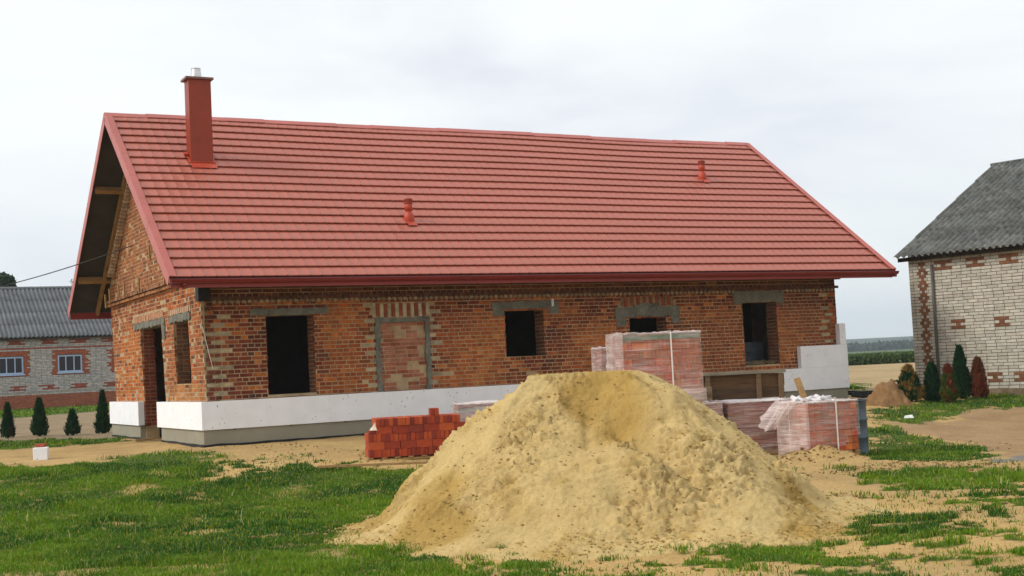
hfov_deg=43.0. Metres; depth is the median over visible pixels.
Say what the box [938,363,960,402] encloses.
conifer
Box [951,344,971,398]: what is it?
conifer
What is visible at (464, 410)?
brick pallet
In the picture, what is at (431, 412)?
red brick
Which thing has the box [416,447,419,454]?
red brick
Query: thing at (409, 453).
red brick
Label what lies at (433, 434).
red brick
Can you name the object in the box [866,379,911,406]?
dirt pile
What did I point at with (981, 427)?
ground
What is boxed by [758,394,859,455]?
brick pallet
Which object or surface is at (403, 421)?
red brick
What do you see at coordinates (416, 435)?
red brick
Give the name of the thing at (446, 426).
red brick
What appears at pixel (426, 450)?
red brick
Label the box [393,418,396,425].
red brick
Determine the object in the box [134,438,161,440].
loose board
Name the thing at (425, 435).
red brick
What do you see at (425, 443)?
red brick
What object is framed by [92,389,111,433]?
conifer
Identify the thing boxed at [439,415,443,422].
red brick
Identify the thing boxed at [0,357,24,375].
window
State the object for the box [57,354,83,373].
window
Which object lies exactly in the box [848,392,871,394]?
black pipe
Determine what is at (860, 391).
black pipe
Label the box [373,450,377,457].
red brick
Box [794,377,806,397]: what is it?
timber stick
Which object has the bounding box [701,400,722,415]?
brick pallet
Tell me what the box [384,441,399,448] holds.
red brick
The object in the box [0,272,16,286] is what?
broadleaf tree
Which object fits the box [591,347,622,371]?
brick pallet
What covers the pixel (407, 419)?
red brick
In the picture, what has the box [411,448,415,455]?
red brick
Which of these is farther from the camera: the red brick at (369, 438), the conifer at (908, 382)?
the conifer at (908, 382)
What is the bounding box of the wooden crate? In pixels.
[698,369,785,403]
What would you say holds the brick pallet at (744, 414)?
on the ground at (981, 427)
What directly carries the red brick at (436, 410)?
on the red brick
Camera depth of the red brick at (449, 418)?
21.17 m
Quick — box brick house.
[67,68,898,447]
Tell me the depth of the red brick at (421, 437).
21.04 m
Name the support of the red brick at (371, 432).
on the red brick
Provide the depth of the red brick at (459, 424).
21.18 m
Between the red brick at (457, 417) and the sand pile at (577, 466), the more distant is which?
the red brick at (457, 417)
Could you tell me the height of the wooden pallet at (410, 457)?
0.060 m
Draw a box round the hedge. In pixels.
[848,350,914,365]
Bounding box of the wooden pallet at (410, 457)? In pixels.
[367,454,433,459]
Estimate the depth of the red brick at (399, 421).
20.99 m
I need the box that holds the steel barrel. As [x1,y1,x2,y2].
[831,399,868,454]
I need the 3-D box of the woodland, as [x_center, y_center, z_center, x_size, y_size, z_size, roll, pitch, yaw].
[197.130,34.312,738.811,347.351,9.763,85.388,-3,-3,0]
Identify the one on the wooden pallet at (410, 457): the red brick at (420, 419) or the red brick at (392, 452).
the red brick at (392, 452)
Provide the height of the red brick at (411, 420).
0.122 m
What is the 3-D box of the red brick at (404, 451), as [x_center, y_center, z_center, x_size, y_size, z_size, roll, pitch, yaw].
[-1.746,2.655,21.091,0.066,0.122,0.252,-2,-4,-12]
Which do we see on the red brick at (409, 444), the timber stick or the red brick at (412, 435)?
the red brick at (412, 435)
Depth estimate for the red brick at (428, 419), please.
21.09 m
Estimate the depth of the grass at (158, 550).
14.80 m
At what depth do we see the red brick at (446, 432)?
21.14 m
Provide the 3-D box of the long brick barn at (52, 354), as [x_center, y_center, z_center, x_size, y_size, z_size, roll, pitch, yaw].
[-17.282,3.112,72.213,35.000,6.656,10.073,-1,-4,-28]
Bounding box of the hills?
[846,336,912,343]
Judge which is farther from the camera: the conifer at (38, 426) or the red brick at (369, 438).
the conifer at (38, 426)
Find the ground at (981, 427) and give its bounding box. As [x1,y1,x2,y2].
[0,349,1023,575]
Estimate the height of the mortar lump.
0.130 m
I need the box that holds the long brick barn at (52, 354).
[0,286,116,409]
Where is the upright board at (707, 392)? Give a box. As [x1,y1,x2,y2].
[702,387,712,403]
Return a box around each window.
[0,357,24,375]
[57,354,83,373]
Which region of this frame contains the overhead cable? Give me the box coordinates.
[0,245,131,286]
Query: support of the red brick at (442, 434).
on the red brick at (438, 442)
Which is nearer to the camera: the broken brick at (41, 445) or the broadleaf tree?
the broken brick at (41, 445)
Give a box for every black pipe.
[848,390,872,392]
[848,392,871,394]
[851,394,869,397]
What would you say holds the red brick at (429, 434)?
on the red brick at (425, 443)
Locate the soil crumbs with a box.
[20,434,1023,575]
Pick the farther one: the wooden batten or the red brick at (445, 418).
the red brick at (445, 418)
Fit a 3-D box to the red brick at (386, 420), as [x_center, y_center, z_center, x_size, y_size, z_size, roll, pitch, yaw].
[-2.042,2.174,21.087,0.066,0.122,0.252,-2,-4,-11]
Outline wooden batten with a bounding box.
[318,461,427,467]
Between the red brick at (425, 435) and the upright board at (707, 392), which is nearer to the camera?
the red brick at (425, 435)
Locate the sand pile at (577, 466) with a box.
[323,370,903,560]
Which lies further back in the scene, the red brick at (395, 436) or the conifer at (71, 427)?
the conifer at (71, 427)
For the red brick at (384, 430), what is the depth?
20.95 m
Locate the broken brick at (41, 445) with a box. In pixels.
[35,443,46,446]
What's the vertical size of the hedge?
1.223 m
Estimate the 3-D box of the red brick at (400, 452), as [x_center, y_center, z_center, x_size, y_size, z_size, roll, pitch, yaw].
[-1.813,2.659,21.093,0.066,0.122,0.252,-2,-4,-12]
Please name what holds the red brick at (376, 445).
on the red brick at (375, 453)
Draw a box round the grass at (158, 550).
[0,384,1023,575]
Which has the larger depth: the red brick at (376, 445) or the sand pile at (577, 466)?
the red brick at (376, 445)
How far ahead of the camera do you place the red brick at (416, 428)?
21.04 m
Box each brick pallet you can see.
[453,400,497,421]
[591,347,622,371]
[606,330,706,401]
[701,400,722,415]
[716,397,787,454]
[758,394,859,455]
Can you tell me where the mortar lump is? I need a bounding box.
[369,423,376,430]
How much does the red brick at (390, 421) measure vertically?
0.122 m
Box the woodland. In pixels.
[839,339,913,351]
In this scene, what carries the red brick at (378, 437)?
on the red brick
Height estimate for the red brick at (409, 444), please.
0.122 m
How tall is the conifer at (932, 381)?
1.004 m
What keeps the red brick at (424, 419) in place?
on the red brick
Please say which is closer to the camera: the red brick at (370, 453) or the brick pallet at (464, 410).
the red brick at (370, 453)
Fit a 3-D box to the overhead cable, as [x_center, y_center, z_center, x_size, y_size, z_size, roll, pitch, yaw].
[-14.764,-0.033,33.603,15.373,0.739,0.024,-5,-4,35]
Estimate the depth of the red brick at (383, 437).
20.93 m
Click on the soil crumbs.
(835, 494)
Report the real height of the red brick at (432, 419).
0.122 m
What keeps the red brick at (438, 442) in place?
on the red brick
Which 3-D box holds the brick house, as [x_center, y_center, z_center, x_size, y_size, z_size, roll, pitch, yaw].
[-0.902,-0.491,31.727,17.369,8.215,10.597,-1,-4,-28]
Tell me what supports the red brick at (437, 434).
on the red brick at (438, 442)
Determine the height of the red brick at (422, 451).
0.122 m
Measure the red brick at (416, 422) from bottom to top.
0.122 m
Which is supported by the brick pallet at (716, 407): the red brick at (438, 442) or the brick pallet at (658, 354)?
the brick pallet at (658, 354)
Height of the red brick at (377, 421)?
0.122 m
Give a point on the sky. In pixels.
(884, 112)
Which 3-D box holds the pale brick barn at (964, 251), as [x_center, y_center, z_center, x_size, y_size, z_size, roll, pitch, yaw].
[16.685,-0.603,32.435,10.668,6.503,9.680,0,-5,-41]
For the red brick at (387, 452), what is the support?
on the wooden pallet at (410, 457)
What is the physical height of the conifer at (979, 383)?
1.055 m
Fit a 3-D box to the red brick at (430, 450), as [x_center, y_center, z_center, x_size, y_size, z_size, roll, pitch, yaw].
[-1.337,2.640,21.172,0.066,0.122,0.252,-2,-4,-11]
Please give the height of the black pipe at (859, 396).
0.104 m
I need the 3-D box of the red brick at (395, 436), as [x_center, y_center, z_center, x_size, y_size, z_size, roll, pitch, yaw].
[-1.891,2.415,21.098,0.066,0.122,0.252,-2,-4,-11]
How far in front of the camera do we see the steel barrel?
20.35 m
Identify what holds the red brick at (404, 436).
on the red brick at (409, 444)
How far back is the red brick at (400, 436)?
20.99 m
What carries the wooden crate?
on the ground at (981, 427)
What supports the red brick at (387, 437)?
on the red brick at (392, 445)
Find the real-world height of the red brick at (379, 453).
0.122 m
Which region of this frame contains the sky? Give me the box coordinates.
[0,0,1023,338]
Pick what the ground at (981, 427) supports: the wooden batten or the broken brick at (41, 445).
the wooden batten
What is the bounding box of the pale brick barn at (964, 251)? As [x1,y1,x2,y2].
[893,158,1023,395]
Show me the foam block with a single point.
(40, 453)
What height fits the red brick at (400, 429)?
0.122 m
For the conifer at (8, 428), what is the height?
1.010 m
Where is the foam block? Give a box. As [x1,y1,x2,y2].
[33,447,48,459]
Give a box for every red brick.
[367,434,372,442]
[368,430,375,434]
[368,442,384,449]
[368,450,373,457]
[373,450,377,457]
[374,419,379,426]
[376,426,391,433]
[376,434,380,441]
[378,450,381,457]
[379,418,384,426]
[381,434,385,441]
[383,418,388,425]
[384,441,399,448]
[386,434,389,441]
[386,449,389,456]
[388,418,392,425]
[390,449,394,456]
[392,425,407,433]
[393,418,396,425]
[394,433,397,440]
[397,417,401,425]
[398,433,402,440]
[399,448,402,455]
[400,417,405,424]
[400,440,416,448]
[402,433,406,440]
[403,448,406,455]
[405,417,409,424]
[407,448,411,455]
[408,424,423,432]
[410,417,413,424]
[411,432,414,439]
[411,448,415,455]
[414,416,418,424]
[415,432,418,439]
[416,439,431,447]
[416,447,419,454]
[417,416,422,423]
[419,432,423,439]
[420,447,424,454]
[422,416,426,423]
[423,423,438,431]
[423,432,427,438]
[424,447,427,454]
[427,416,430,423]
[427,431,431,438]
[428,408,434,415]
[428,447,432,454]
[431,416,434,423]
[432,431,435,438]
[432,438,446,446]
[434,408,438,415]
[436,431,439,438]
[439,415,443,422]
[439,422,454,430]
[440,431,444,437]
[443,415,447,422]
[444,430,448,437]
[447,415,451,422]
[454,422,465,429]
[456,414,459,421]
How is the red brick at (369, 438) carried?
on the red brick
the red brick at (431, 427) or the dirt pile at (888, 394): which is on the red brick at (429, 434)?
the red brick at (431, 427)
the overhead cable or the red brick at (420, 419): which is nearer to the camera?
the red brick at (420, 419)
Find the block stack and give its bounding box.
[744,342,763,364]
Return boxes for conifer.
[0,401,16,438]
[29,396,49,435]
[63,407,81,435]
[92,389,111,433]
[896,363,926,400]
[922,361,940,400]
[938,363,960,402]
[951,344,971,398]
[970,356,989,397]

